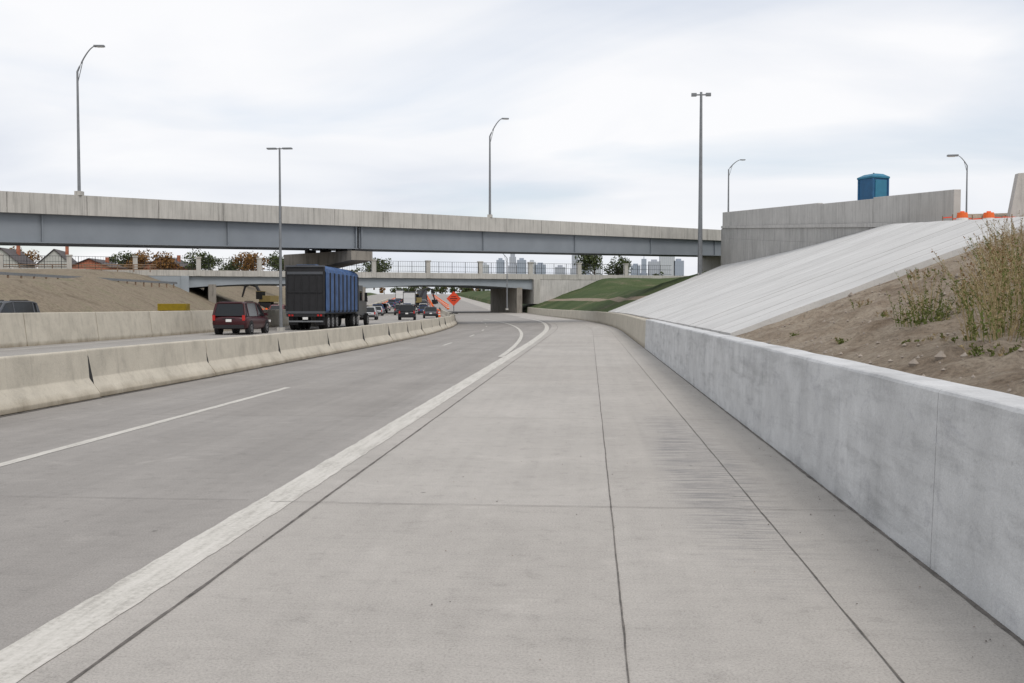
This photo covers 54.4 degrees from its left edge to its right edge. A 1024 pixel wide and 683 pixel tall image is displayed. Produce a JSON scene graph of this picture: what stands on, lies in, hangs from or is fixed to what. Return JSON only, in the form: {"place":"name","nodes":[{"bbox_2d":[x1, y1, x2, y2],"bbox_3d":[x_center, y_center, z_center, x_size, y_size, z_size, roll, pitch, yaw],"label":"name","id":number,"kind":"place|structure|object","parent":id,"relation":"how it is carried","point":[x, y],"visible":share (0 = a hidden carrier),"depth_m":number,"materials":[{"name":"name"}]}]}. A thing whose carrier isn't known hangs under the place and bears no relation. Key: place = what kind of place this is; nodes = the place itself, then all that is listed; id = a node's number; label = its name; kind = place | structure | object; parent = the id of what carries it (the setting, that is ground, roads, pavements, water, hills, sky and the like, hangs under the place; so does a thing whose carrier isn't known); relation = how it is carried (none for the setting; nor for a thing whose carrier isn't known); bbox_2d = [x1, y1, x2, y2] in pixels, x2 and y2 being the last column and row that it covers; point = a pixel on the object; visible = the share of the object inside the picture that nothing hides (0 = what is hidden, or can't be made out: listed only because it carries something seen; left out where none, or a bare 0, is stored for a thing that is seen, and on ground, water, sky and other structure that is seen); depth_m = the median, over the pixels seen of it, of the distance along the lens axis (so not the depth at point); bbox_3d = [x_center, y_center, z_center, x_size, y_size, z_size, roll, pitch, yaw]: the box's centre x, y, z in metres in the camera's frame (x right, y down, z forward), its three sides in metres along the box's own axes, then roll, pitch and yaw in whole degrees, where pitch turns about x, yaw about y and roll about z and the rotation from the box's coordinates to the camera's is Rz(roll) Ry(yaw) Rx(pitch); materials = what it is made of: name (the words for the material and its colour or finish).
{"place":"outdoors","nodes":[
{"label":"outdoors","id":0,"kind":"place"},
{"bbox_2d":[367,294,394,304],"bbox_3d":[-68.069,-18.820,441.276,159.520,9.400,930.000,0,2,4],"label":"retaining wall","id":1,"kind":"structure","parent":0,"point":[375,298],"depth_m":446.90,"materials":[{"name":"concrete"}]},
{"bbox_2d":[0,300,39,312],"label":"suv","id":2,"kind":"object","parent":1,"relation":"on","point":[18,306],"visible":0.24,"depth_m":49.66,"materials":[{"name":"grey paint"}]},
{"bbox_2d":[157,304,189,310],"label":"crash cushion","id":3,"kind":"object","parent":1,"relation":"on","point":[173,307],"visible":0.36,"depth_m":71.70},
{"bbox_2d":[0,298,388,347],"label":"median wall","id":4,"kind":"structure","parent":1,"relation":"on","point":[29,329],"depth_m":45.87,"materials":[{"name":"concrete"}]},
{"bbox_2d":[267,304,284,309],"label":"suv","id":5,"kind":"object","parent":1,"relation":"on","point":[272,306],"visible":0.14,"depth_m":127.57,"materials":[{"name":"grey paint"}]},
{"bbox_2d":[0,231,1023,396],"bbox_3d":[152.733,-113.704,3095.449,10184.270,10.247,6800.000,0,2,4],"label":"ground","id":6,"kind":"structure","parent":0,"point":[88,290],"depth_m":15.75,"materials":[{"name":"brown soil"}]},
{"bbox_2d":[0,249,34,267],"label":"walls","id":7,"kind":"structure","parent":6,"relation":"on","point":[6,258],"depth_m":203.64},
{"bbox_2d":[0,246,35,263],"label":"roof","id":8,"kind":"structure","parent":7,"relation":"on","point":[13,253],"depth_m":207.94,"materials":[{"name":"grey"}]},
{"bbox_2d":[9,246,42,262],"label":"tree","id":9,"kind":"object","parent":6,"relation":"on","point":[31,257],"visible":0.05,"depth_m":224.96,"materials":[{"name":"brown plant"}]},
{"bbox_2d":[38,250,66,268],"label":"walls","id":10,"kind":"structure","parent":6,"relation":"on","point":[53,255],"depth_m":207.81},
{"bbox_2d":[37,247,76,265],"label":"roof","id":11,"kind":"structure","parent":10,"relation":"on","point":[63,254],"depth_m":211.66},
{"bbox_2d":[4,264,155,271],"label":"wooden fence","id":12,"kind":"object","parent":6,"relation":"on","point":[101,266],"visible":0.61,"depth_m":154.01,"materials":[{"name":"brown wood"}]},
{"bbox_2d":[0,272,176,287],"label":"guard rail","id":13,"kind":"object","parent":6,"relation":"on","point":[61,276],"visible":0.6,"depth_m":118.78,"materials":[{"name":"metal"}]},
{"bbox_2d":[72,259,121,268],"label":"walls","id":14,"kind":"structure","parent":6,"relation":"on","point":[88,261],"depth_m":202.43,"materials":[{"name":"brick"}]},
{"bbox_2d":[75,257,127,268],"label":"roof","id":15,"kind":"structure","parent":14,"relation":"on","point":[106,261],"depth_m":206.24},
{"bbox_2d":[109,250,137,265],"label":"tree","id":16,"kind":"object","parent":6,"relation":"on","point":[114,258],"visible":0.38,"depth_m":228.15,"materials":[{"name":"green plant"}]},
{"bbox_2d":[123,253,149,268],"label":"tree","id":17,"kind":"object","parent":6,"relation":"on","point":[140,258],"visible":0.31,"depth_m":217.52,"materials":[{"name":"brown plant"}]},
{"bbox_2d":[132,249,153,261],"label":"tree","id":18,"kind":"object","parent":6,"relation":"on","point":[143,253],"visible":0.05,"depth_m":242.59,"materials":[{"name":"brown plant"}]},
{"bbox_2d":[149,251,182,269],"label":"tree","id":19,"kind":"object","parent":6,"relation":"on","point":[167,262],"visible":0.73,"depth_m":212.68,"materials":[{"name":"brown plant"}]},
{"bbox_2d":[181,249,222,269],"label":"tree","id":20,"kind":"object","parent":6,"relation":"on","point":[204,259],"visible":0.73,"depth_m":216.12,"materials":[{"name":"green plant"}]},
{"bbox_2d":[0,302,441,356],"bbox_3d":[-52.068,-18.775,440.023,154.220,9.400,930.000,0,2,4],"label":"road carriageway","id":21,"kind":"structure","parent":6,"relation":"on","point":[389,317],"depth_m":47.63,"materials":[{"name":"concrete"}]},
{"bbox_2d":[0,307,456,415],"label":"jersey barrier","id":22,"kind":"object","parent":21,"relation":"on","point":[28,382],"visible":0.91,"depth_m":20.17,"materials":[{"name":"concrete"}]},
{"bbox_2d":[447,291,460,313],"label":"construction sign","id":23,"kind":"object","parent":22,"relation":"on","point":[453,298],"visible":1,"depth_m":100.67,"materials":[{"name":"orange metal"}]},
{"bbox_2d":[212,301,270,334],"bbox_3d":[-15.558,-1.361,57.462,2.360,1.950,5.050,0,2,2],"label":"suv","id":24,"kind":"object","parent":21,"relation":"on","point":[249,317],"visible":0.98,"depth_m":55.22,"materials":[{"name":"red paint"}]},
{"bbox_2d":[266,147,292,330],"bbox_3d":[-14.697,-6.452,63.152,1.600,11.600,0.400,0,2,4],"label":"street lamp","id":25,"kind":"object","parent":21,"relation":"on","point":[280,328],"visible":0.88,"depth_m":63.13,"materials":[{"name":"metal"}]},
{"bbox_2d":[285,265,368,329],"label":"dump truck","id":26,"kind":"object","parent":21,"relation":"on","point":[327,297],"visible":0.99,"depth_m":65.67,"materials":[{"name":"metal"}]},
{"bbox_2d":[359,307,378,319],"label":"sedan","id":27,"kind":"object","parent":21,"relation":"on","point":[372,312],"visible":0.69,"depth_m":114.24,"materials":[{"name":"silver metal"}]},
{"bbox_2d":[372,306,384,315],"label":"sedan","id":28,"kind":"object","parent":21,"relation":"on","point":[380,309],"visible":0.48,"depth_m":152.85,"materials":[{"name":"silver metal"}]},
{"bbox_2d":[393,304,404,314],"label":"suv","id":29,"kind":"object","parent":21,"relation":"on","point":[396,308],"visible":0.46,"depth_m":158.93,"materials":[{"name":"grey paint"}]},
{"bbox_2d":[395,290,403,302],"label":"box truck","id":30,"kind":"object","parent":21,"relation":"on","point":[398,293],"visible":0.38,"depth_m":303.29,"materials":[{"name":"silver metal"}]},
{"bbox_2d":[397,304,416,319],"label":"suv","id":31,"kind":"object","parent":21,"relation":"on","point":[406,311],"visible":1,"depth_m":112.38,"materials":[{"name":"black paint"}]},
{"bbox_2d":[403,292,416,309],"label":"box truck","id":32,"kind":"object","parent":21,"relation":"on","point":[409,297],"visible":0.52,"depth_m":207.15,"materials":[{"name":"white paint"}]},
{"bbox_2d":[417,290,426,300],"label":"box truck","id":33,"kind":"object","parent":21,"relation":"on","point":[424,296],"visible":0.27,"depth_m":264.48,"materials":[{"name":"white paint"}]},
{"bbox_2d":[417,306,428,313],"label":"sedan","id":34,"kind":"object","parent":21,"relation":"on","point":[420,308],"visible":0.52,"depth_m":166.25,"materials":[{"name":"blue paint"}]},
{"bbox_2d":[416,287,437,306],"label":"excavator","id":35,"kind":"object","parent":21,"relation":"on","point":[419,299],"visible":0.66,"depth_m":235.47,"materials":[{"name":"black metal"}]},
{"bbox_2d":[422,307,438,317],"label":"sedan","id":36,"kind":"object","parent":21,"relation":"on","point":[430,311],"visible":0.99,"depth_m":129.76,"materials":[{"name":"grey paint"}]},
{"bbox_2d":[218,257,245,270],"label":"tree","id":37,"kind":"object","parent":6,"relation":"on","point":[228,266],"visible":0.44,"depth_m":239.71,"materials":[{"name":"green plant"}]},
{"bbox_2d":[232,252,268,270],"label":"tree","id":38,"kind":"object","parent":6,"relation":"on","point":[248,261],"visible":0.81,"depth_m":225.77,"materials":[{"name":"brown plant"}]},
{"bbox_2d":[242,286,278,306],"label":"excavator","id":39,"kind":"object","parent":6,"relation":"on","point":[266,301],"visible":0.62,"depth_m":193.23,"materials":[{"name":"yellow metal"}]},
{"bbox_2d":[266,250,283,286],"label":"tree","id":40,"kind":"object","parent":6,"relation":"on","point":[273,258],"visible":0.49,"depth_m":228.29,"materials":[{"name":"green plant"}]},
{"bbox_2d":[0,294,551,649],"bbox_3d":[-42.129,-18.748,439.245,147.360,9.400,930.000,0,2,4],"label":"road lane","id":41,"kind":"structure","parent":6,"relation":"on","point":[82,536],"depth_m":11.11,"materials":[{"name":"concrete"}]},
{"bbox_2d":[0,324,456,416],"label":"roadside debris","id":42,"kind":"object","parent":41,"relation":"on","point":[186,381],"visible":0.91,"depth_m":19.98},
{"bbox_2d":[0,310,548,682],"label":"lane markings","id":43,"kind":"object","parent":41,"relation":"on","point":[21,658],"visible":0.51,"depth_m":6.42,"materials":[{"name":"white paint"}]},
{"bbox_2d":[503,254,507,309],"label":"street lamp","id":44,"kind":"object","parent":41,"relation":"on","point":[506,285],"visible":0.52,"depth_m":150.28,"materials":[{"name":"metal"}]},
{"bbox_2d":[0,253,685,312],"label":"road bridge","id":45,"kind":"structure","parent":6,"relation":"on","point":[530,287],"depth_m":173.32,"materials":[{"name":"concrete"}]},
{"bbox_2d":[0,191,720,326],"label":"highway overpass","id":46,"kind":"object","parent":6,"relation":"on","point":[351,237],"visible":0.87,"depth_m":71.85,"materials":[{"name":"concrete"}]},
{"bbox_2d":[74,45,104,194],"bbox_3d":[-24.895,-13.035,58.696,1.813,8.795,0.417,0,2,2],"label":"street lamp","id":47,"kind":"object","parent":46,"relation":"on","point":[78,192],"visible":1,"depth_m":58.67,"materials":[{"name":"metal"}]},
{"bbox_2d":[487,118,508,216],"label":"street lamp","id":48,"kind":"object","parent":46,"relation":"on","point":[490,214],"visible":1,"depth_m":83.68,"materials":[{"name":"metal"}]},
{"bbox_2d":[727,159,745,211],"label":"street lamp","id":49,"kind":"object","parent":46,"relation":"on","point":[728,181],"visible":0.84,"depth_m":113.78,"materials":[{"name":"metal"}]},
{"bbox_2d":[358,257,392,271],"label":"tree","id":50,"kind":"object","parent":6,"relation":"on","point":[380,267],"visible":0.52,"depth_m":242.07,"materials":[{"name":"green plant"}]},
{"bbox_2d":[379,287,484,293],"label":"distant tree line","id":51,"kind":"object","parent":6,"relation":"on","point":[440,290],"visible":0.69,"depth_m":647.50,"materials":[{"name":"green plant"}]},
{"bbox_2d":[481,263,488,290],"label":"skyscraper","id":52,"kind":"structure","parent":6,"relation":"on","point":[485,270],"depth_m":2994.95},
{"bbox_2d":[496,258,504,273],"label":"skyscraper","id":53,"kind":"structure","parent":6,"relation":"on","point":[500,262],"depth_m":2991.03,"materials":[{"name":"grey glass"}]},
{"bbox_2d":[508,254,515,273],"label":"skyscraper","id":54,"kind":"structure","parent":6,"relation":"on","point":[512,258],"depth_m":2992.56,"materials":[{"name":"concrete"}]},
{"bbox_2d":[17,294,1023,682],"bbox_3d":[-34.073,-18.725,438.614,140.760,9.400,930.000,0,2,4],"label":"road shoulder","id":55,"kind":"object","parent":6,"relation":"on","point":[521,580],"visible":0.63,"depth_m":5.98},
{"bbox_2d":[48,318,1023,682],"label":"pavement joints","id":56,"kind":"object","parent":55,"relation":"on","point":[976,606],"visible":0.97,"depth_m":6.45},
{"bbox_2d":[527,307,645,347],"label":"concrete barrier","id":57,"kind":"object","parent":55,"relation":"on","point":[633,327],"visible":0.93,"depth_m":81.09,"materials":[{"name":"concrete"}]},
{"bbox_2d":[263,380,1003,659],"bbox_3d":[0.848,1.154,12.267,4.350,0.009,19.324,0,2,4],"label":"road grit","id":58,"kind":"object","parent":55,"relation":"on","point":[768,524],"visible":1,"depth_m":7.87,"materials":[{"name":"gravel"}]},
{"bbox_2d":[645,319,1023,639],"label":"concrete barrier","id":59,"kind":"object","parent":55,"relation":"on","point":[928,472],"visible":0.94,"depth_m":6.76,"materials":[{"name":"concrete"}]},
{"bbox_2d":[517,258,525,273],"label":"skyscraper","id":60,"kind":"structure","parent":6,"relation":"on","point":[521,265],"depth_m":2985.91,"materials":[{"name":"grey glass"}]},
{"bbox_2d":[535,264,545,273],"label":"skyscraper","id":61,"kind":"structure","parent":6,"relation":"on","point":[543,268],"depth_m":2981.70,"materials":[{"name":"grey glass"}]},
{"bbox_2d":[555,265,564,273],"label":"skyscraper","id":62,"kind":"structure","parent":6,"relation":"on","point":[559,271],"depth_m":2977.46,"materials":[{"name":"stone"}]},
{"bbox_2d":[570,255,578,274],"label":"skyscraper","id":63,"kind":"structure","parent":6,"relation":"on","point":[572,271],"depth_m":2977.45,"materials":[{"name":"stone"}]},
{"bbox_2d":[574,255,602,274],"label":"tree","id":64,"kind":"object","parent":6,"relation":"on","point":[586,261],"visible":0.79,"depth_m":233.17,"materials":[{"name":"green plant"}]},
{"bbox_2d":[603,256,632,274],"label":"tree","id":65,"kind":"object","parent":6,"relation":"on","point":[617,270],"visible":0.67,"depth_m":243.71,"materials":[{"name":"green plant"}]},
{"bbox_2d":[631,264,639,274],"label":"skyscraper","id":66,"kind":"structure","parent":6,"relation":"on","point":[635,267],"depth_m":2959.74,"materials":[{"name":"grey glass"}]},
{"bbox_2d":[640,259,646,274],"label":"skyscraper","id":67,"kind":"structure","parent":6,"relation":"on","point":[643,264],"depth_m":2964.98,"materials":[{"name":"grey glass"}]},
{"bbox_2d":[648,259,659,274],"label":"skyscraper","id":68,"kind":"structure","parent":6,"relation":"on","point":[652,263],"depth_m":2955.35,"materials":[{"name":"stone"}]},
{"bbox_2d":[659,256,674,275],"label":"skyscraper","id":69,"kind":"structure","parent":6,"relation":"on","point":[663,260],"depth_m":2951.90,"materials":[{"name":"grey"}]},
{"bbox_2d":[675,259,683,275],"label":"skyscraper","id":70,"kind":"structure","parent":6,"relation":"on","point":[679,267],"depth_m":2949.51,"materials":[{"name":"grey glass"}]},
{"bbox_2d":[608,217,1023,335],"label":"slope paving","id":71,"kind":"structure","parent":6,"relation":"on","point":[737,298],"depth_m":28.73,"materials":[{"name":"concrete"}]},
{"bbox_2d":[691,92,710,274],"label":"street lamp","id":72,"kind":"object","parent":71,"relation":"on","point":[699,271],"visible":0.94,"depth_m":98.23,"materials":[{"name":"metal"}]},
{"bbox_2d":[721,189,960,264],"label":"retaining wall","id":73,"kind":"structure","parent":6,"relation":"on","point":[746,235],"depth_m":70.44,"materials":[{"name":"concrete"}]},
{"bbox_2d":[833,337,851,344],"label":"weed plant","id":74,"kind":"object","parent":6,"relation":"on","point":[841,341],"visible":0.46,"depth_m":12.10,"materials":[{"name":"green plant"}]},
{"bbox_2d":[849,298,871,307],"bbox_3d":[5.380,-0.572,15.125,0.580,0.202,0.425,-2,3,-38],"label":"weed plant","id":75,"kind":"object","parent":6,"relation":"on","point":[867,300],"visible":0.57,"depth_m":15.13,"materials":[{"name":"green plant"}]},
{"bbox_2d":[875,310,893,317],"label":"weed plant","id":76,"kind":"object","parent":6,"relation":"on","point":[885,314],"visible":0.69,"depth_m":12.76,"materials":[{"name":"green plant"}]},
{"bbox_2d":[905,266,943,279],"bbox_3d":[6.599,-1.087,15.908,0.618,0.215,0.647,1,2,29],"label":"weed plant","id":77,"kind":"object","parent":6,"relation":"on","point":[916,277],"visible":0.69,"depth_m":15.84,"materials":[{"name":"green plant"}]},
{"bbox_2d":[896,266,965,315],"bbox_3d":[4.785,-0.582,11.604,0.677,0.572,0.798,0,2,4],"label":"weed plant","id":78,"kind":"object","parent":6,"relation":"on","point":[927,294],"visible":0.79,"depth_m":11.52,"materials":[{"name":"green plant"}]},
{"bbox_2d":[886,288,979,326],"bbox_3d":[4.585,-0.372,10.986,0.930,0.431,0.865,-2,3,-41],"label":"weed plant","id":79,"kind":"object","parent":6,"relation":"on","point":[938,312],"visible":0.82,"depth_m":11.09,"materials":[{"name":"green plant"}]},
{"bbox_2d":[925,333,972,342],"bbox_3d":[4.106,-0.045,9.220,0.510,0.107,0.500,-1,2,-26],"label":"weed plant","id":80,"kind":"object","parent":6,"relation":"on","point":[942,336],"visible":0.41,"depth_m":9.07,"materials":[{"name":"green plant"}]},
{"bbox_2d":[956,211,967,219],"bbox_3d":[20.520,-5.379,45.374,0.624,1.120,0.640,0,2,4],"label":"traffic barrel","id":81,"kind":"object","parent":6,"relation":"on","point":[962,215],"visible":0.33,"depth_m":45.17,"materials":[{"name":"orange plastic"}]},
{"bbox_2d":[948,273,999,296],"bbox_3d":[5.908,-0.717,12.572,0.710,0.302,0.635,0,2,4],"label":"weed plant","id":82,"kind":"object","parent":6,"relation":"on","point":[968,285],"visible":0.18,"depth_m":12.68,"materials":[{"name":"green plant"}]},
{"bbox_2d":[931,247,1023,338],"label":"weed plant","id":83,"kind":"object","parent":6,"relation":"on","point":[992,308],"visible":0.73,"depth_m":8.69,"materials":[{"name":"green plant"}]},
{"bbox_2d":[945,260,1023,341],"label":"weed plant","id":84,"kind":"object","parent":6,"relation":"on","point":[969,326],"visible":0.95,"depth_m":8.31,"materials":[{"name":"green plant"}]},
{"bbox_2d":[950,263,1022,307],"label":"weed plant","id":85,"kind":"object","parent":6,"relation":"on","point":[973,297],"visible":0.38,"depth_m":10.87,"materials":[{"name":"green plant"}]},
{"bbox_2d":[957,341,1021,356],"bbox_3d":[3.771,0.076,7.880,0.465,0.173,0.445,1,2,29],"label":"weed plant","id":86,"kind":"object","parent":6,"relation":"on","point":[978,351],"visible":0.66,"depth_m":7.82,"materials":[{"name":"green plant"}]},
{"bbox_2d":[959,240,1023,327],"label":"weed plant","id":87,"kind":"object","parent":6,"relation":"on","point":[1004,294],"visible":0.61,"depth_m":9.21,"materials":[{"name":"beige plant"}]},
{"bbox_2d":[962,235,1023,292],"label":"weed plant","id":88,"kind":"object","parent":6,"relation":"on","point":[986,261],"visible":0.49,"depth_m":10.88,"materials":[{"name":"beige plant"}]},
{"bbox_2d":[963,231,1023,282],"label":"weed plant","id":89,"kind":"object","parent":6,"relation":"on","point":[1012,251],"visible":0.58,"depth_m":11.99,"materials":[{"name":"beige plant"}]},
{"bbox_2d":[967,234,1023,309],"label":"weed plant","id":90,"kind":"object","parent":6,"relation":"on","point":[1005,273],"visible":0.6,"depth_m":9.75,"materials":[{"name":"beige plant"}]},
{"bbox_2d":[971,233,1023,273],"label":"weed plant","id":91,"kind":"object","parent":6,"relation":"on","point":[1004,251],"visible":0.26,"depth_m":13.06,"materials":[{"name":"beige plant"}]},
{"bbox_2d":[979,234,1016,260],"bbox_3d":[7.685,-1.429,15.378,1.003,0.422,0.908,-2,3,-38],"label":"weed plant","id":92,"kind":"object","parent":6,"relation":"on","point":[995,245],"visible":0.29,"depth_m":15.33,"materials":[{"name":"green plant"}]},
{"bbox_2d":[973,226,1023,261],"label":"weed plant","id":93,"kind":"object","parent":6,"relation":"on","point":[1005,245],"visible":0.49,"depth_m":14.56,"materials":[{"name":"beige plant"}]},
{"bbox_2d":[975,218,1023,248],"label":"weed plant","id":94,"kind":"object","parent":6,"relation":"on","point":[997,233],"visible":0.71,"depth_m":16.01,"materials":[{"name":"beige plant"}]},
{"bbox_2d":[980,210,1023,241],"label":"weed plant","id":95,"kind":"object","parent":6,"relation":"on","point":[1014,231],"visible":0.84,"depth_m":17.16,"materials":[{"name":"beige plant"}]},
{"bbox_2d":[0,0,1023,293],"label":"sky","id":96,"kind":"structure","parent":0,"point":[380,105],"materials":[{"name":"white"}]},
{"bbox_2d":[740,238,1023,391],"bbox_3d":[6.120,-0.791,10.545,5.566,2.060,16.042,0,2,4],"label":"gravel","id":97,"kind":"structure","parent":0,"point":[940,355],"depth_m":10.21,"materials":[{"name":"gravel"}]},
{"bbox_2d":[968,213,1006,219],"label":"embankment","id":98,"kind":"structure","parent":0,"point":[979,216],"depth_m":47.80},
{"bbox_2d":[857,173,889,199],"bbox_3d":[22.545,-9.268,62.139,1.380,2.600,1.380,-1,2,-24],"label":"portable toilet","id":99,"kind":"object","parent":98,"relation":"on","point":[871,186],"visible":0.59,"depth_m":61.63,"materials":[{"name":"blue plastic"}]},
{"bbox_2d":[947,154,967,211],"bbox_3d":[25.969,-8.564,57.895,1.306,4.595,0.429,0,2,4],"label":"street lamp","id":100,"kind":"object","parent":98,"relation":"on","point":[952,155],"visible":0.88,"depth_m":57.80,"materials":[{"name":"metal"}]},
{"bbox_2d":[942,214,1021,220],"bbox_3d":[21.660,-5.340,45.878,3.643,1.046,0.050,0,2,2],"label":"construction fence","id":101,"kind":"object","parent":98,"relation":"on","point":[976,218],"visible":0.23,"depth_m":45.86,"materials":[{"name":"orange plastic"}]},
{"bbox_2d":[983,211,994,218],"bbox_3d":[21.724,-5.379,45.380,0.624,1.120,0.640,0,2,4],"label":"traffic barrel","id":102,"kind":"object","parent":98,"relation":"on","point":[988,215],"visible":0.27,"depth_m":45.17,"materials":[{"name":"orange plastic"}]},
{"bbox_2d":[1007,173,1023,216],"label":"concrete wall","id":103,"kind":"structure","parent":98,"relation":"on","point":[1016,205],"depth_m":46.11,"materials":[{"name":"concrete"}]},
{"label":"walls","id":104,"kind":"object","parent":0,"visible":0},
{"bbox_2d":[145,255,194,268],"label":"roof","id":105,"kind":"structure","parent":104,"relation":"on","point":[183,264],"depth_m":221.52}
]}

